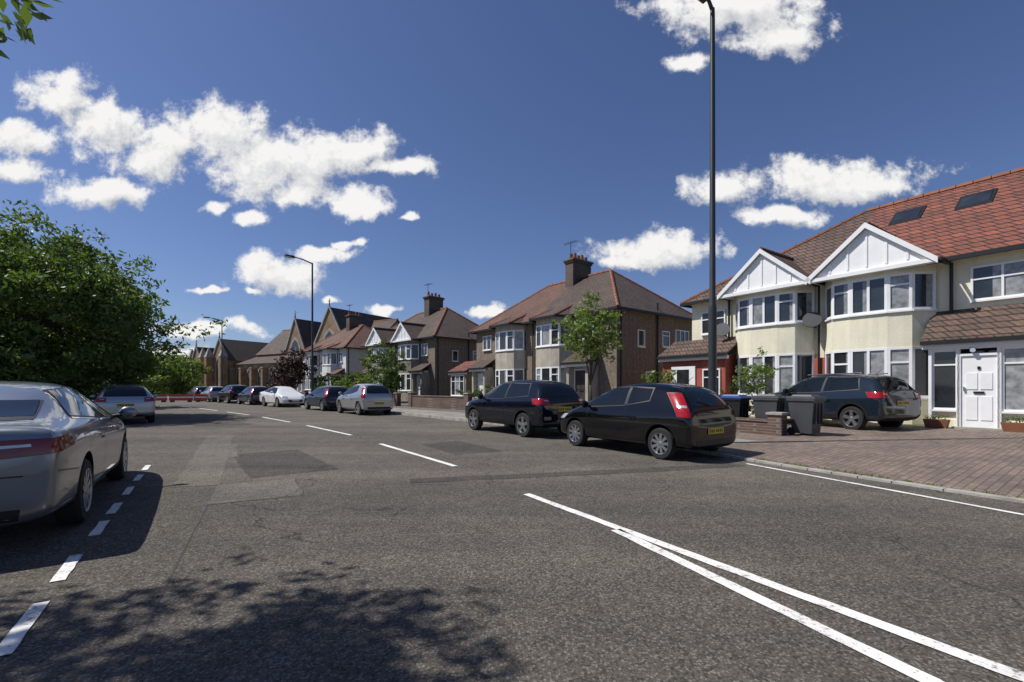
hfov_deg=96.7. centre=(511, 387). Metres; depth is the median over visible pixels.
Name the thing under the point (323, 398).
parked hatchback car
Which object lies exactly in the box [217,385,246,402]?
parked suv car
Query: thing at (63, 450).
parked saloon car
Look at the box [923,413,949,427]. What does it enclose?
plant pot
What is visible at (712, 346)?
street lamp
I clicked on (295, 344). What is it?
windows
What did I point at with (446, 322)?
roof
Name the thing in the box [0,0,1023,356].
sky
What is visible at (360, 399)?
parked hatchback car
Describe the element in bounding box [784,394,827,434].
wheelie bin
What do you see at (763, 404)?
wheelie bin
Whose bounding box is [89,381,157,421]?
parked estate car
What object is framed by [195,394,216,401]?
roadworks barrier
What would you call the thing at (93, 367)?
broadleaf tree
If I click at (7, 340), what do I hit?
broadleaf tree
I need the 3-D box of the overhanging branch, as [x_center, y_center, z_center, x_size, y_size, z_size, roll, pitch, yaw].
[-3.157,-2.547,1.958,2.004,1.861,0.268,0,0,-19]
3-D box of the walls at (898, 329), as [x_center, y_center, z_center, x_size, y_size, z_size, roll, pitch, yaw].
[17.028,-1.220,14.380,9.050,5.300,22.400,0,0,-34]
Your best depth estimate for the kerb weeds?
7.24 m
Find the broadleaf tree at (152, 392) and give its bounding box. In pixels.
[132,351,192,393]
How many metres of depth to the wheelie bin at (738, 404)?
13.24 m
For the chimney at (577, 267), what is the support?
on the roof at (615, 289)
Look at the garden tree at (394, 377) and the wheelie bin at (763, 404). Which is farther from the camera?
the garden tree at (394, 377)
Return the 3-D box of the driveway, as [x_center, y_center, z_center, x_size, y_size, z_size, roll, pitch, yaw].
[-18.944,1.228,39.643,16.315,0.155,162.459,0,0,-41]
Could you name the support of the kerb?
on the road
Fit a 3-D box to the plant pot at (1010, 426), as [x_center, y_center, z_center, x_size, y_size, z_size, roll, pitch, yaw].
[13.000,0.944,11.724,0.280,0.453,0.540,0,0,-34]
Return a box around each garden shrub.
[314,373,350,389]
[455,384,494,398]
[641,370,676,382]
[719,383,757,417]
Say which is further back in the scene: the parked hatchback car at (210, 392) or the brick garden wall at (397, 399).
the parked hatchback car at (210, 392)
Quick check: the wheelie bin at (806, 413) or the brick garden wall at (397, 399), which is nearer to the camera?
the wheelie bin at (806, 413)
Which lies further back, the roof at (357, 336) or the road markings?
the roof at (357, 336)
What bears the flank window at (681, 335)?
attached to the walls at (637, 362)
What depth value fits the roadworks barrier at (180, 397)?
43.19 m
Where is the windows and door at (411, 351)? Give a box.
[369,332,476,395]
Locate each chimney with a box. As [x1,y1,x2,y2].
[345,304,363,330]
[422,283,444,316]
[563,240,593,287]
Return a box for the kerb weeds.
[715,450,1021,496]
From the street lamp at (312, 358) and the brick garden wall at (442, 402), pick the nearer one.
the brick garden wall at (442, 402)
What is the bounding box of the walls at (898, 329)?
[663,249,1023,426]
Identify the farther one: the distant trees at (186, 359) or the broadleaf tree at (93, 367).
the distant trees at (186, 359)
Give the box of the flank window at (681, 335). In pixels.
[675,329,688,341]
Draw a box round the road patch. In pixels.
[117,419,745,681]
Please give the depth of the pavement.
7.81 m
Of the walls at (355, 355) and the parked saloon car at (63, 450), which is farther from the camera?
the walls at (355, 355)
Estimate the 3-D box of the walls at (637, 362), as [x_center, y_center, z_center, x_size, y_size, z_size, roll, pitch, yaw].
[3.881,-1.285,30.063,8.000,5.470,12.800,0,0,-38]
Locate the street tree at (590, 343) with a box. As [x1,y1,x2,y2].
[551,289,624,400]
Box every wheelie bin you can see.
[721,394,750,417]
[749,394,785,418]
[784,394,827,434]
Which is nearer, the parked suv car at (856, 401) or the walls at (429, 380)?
the parked suv car at (856, 401)
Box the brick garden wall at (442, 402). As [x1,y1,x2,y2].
[408,392,472,409]
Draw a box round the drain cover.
[707,457,730,459]
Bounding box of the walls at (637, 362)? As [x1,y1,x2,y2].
[472,309,691,401]
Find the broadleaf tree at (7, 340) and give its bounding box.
[0,286,59,357]
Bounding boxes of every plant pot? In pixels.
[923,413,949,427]
[1000,415,1023,432]
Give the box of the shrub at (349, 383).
[333,371,373,388]
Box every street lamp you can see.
[203,317,222,386]
[284,254,313,391]
[698,0,716,392]
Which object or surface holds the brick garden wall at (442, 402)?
on the ground
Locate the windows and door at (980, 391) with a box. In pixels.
[671,259,1023,430]
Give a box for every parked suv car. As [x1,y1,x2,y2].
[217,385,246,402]
[465,375,583,436]
[771,368,920,429]
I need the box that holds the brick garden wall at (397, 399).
[393,393,400,405]
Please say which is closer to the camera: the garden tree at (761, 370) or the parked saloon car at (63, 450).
the parked saloon car at (63, 450)
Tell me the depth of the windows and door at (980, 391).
14.05 m
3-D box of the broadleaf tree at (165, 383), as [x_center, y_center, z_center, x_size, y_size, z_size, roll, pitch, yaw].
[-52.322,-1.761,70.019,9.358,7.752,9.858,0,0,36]
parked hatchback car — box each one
[186,386,206,400]
[199,386,225,401]
[237,386,268,404]
[304,385,347,410]
[336,383,393,414]
[560,377,735,458]
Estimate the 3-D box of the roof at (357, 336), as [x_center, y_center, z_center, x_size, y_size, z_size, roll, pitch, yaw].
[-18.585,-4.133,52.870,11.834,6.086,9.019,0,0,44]
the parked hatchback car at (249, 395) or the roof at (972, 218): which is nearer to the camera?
the roof at (972, 218)
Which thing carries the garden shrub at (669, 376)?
on the driveway
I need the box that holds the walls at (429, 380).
[362,337,476,400]
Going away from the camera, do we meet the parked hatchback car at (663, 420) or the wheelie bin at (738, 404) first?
the parked hatchback car at (663, 420)
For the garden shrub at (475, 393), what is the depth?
27.21 m
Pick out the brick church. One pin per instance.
(248, 363)
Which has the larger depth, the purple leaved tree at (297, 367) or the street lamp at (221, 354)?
the street lamp at (221, 354)
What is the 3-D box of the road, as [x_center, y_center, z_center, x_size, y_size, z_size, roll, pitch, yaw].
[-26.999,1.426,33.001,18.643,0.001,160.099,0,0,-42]
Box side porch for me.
[447,361,476,395]
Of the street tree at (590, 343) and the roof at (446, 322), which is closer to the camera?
the street tree at (590, 343)
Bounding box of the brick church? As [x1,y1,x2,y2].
[187,298,399,392]
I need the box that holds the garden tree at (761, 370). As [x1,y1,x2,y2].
[730,346,778,395]
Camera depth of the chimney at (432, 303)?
42.77 m
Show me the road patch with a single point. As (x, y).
(205, 466)
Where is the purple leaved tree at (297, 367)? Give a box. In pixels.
[266,347,323,387]
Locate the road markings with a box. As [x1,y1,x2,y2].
[0,406,1023,681]
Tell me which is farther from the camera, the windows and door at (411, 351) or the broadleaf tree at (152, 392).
the broadleaf tree at (152, 392)
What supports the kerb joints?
on the kerb
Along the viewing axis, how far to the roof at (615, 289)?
27.21 m
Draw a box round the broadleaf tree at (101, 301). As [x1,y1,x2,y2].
[0,199,227,407]
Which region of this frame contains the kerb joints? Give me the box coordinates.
[284,405,944,490]
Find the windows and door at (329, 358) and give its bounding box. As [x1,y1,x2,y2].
[304,348,365,389]
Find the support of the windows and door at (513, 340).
attached to the walls at (637, 362)
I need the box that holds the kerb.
[167,397,1023,502]
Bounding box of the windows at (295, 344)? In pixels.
[193,328,334,386]
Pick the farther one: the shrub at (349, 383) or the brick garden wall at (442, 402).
the shrub at (349, 383)
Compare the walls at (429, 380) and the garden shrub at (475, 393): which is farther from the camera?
the walls at (429, 380)
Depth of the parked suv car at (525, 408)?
13.16 m
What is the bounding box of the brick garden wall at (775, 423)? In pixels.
[736,412,788,435]
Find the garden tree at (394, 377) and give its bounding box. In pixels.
[354,337,411,394]
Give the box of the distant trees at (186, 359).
[85,345,193,394]
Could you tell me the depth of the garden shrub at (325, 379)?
41.13 m
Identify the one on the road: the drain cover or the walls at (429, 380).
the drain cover
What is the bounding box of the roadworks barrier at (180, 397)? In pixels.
[169,394,192,401]
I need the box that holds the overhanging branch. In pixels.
[0,0,62,58]
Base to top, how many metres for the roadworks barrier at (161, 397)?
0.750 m
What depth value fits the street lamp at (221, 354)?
58.95 m
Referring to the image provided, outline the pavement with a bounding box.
[167,395,1023,498]
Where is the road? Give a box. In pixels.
[0,398,1023,681]
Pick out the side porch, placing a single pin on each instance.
(460, 378)
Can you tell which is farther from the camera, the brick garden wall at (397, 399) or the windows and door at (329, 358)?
the windows and door at (329, 358)
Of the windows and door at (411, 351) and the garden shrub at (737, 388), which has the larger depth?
the windows and door at (411, 351)
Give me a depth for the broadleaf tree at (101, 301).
18.61 m
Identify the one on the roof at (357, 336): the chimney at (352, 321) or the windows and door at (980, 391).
the chimney at (352, 321)
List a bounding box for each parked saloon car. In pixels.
[0,381,137,526]
[259,386,304,406]
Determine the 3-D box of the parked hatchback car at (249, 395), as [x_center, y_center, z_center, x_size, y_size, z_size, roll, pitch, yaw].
[-21.278,0.605,37.578,4.076,1.638,2.100,0,0,43]
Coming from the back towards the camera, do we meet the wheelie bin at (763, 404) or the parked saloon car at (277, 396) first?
the parked saloon car at (277, 396)
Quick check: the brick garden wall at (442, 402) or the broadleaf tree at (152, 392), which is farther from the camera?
the broadleaf tree at (152, 392)
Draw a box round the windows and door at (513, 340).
[478,303,669,399]
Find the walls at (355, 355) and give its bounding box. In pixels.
[297,348,365,393]
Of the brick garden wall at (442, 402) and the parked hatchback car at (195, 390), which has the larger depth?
the parked hatchback car at (195, 390)
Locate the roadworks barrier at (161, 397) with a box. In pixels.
[152,394,166,401]
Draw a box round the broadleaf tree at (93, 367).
[32,305,141,394]
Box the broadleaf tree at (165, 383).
[141,351,212,395]
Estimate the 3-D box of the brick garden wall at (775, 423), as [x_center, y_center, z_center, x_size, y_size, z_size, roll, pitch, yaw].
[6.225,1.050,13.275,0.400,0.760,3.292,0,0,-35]
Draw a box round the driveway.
[168,393,1023,469]
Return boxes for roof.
[296,324,371,376]
[357,307,478,375]
[467,269,691,371]
[656,167,1023,361]

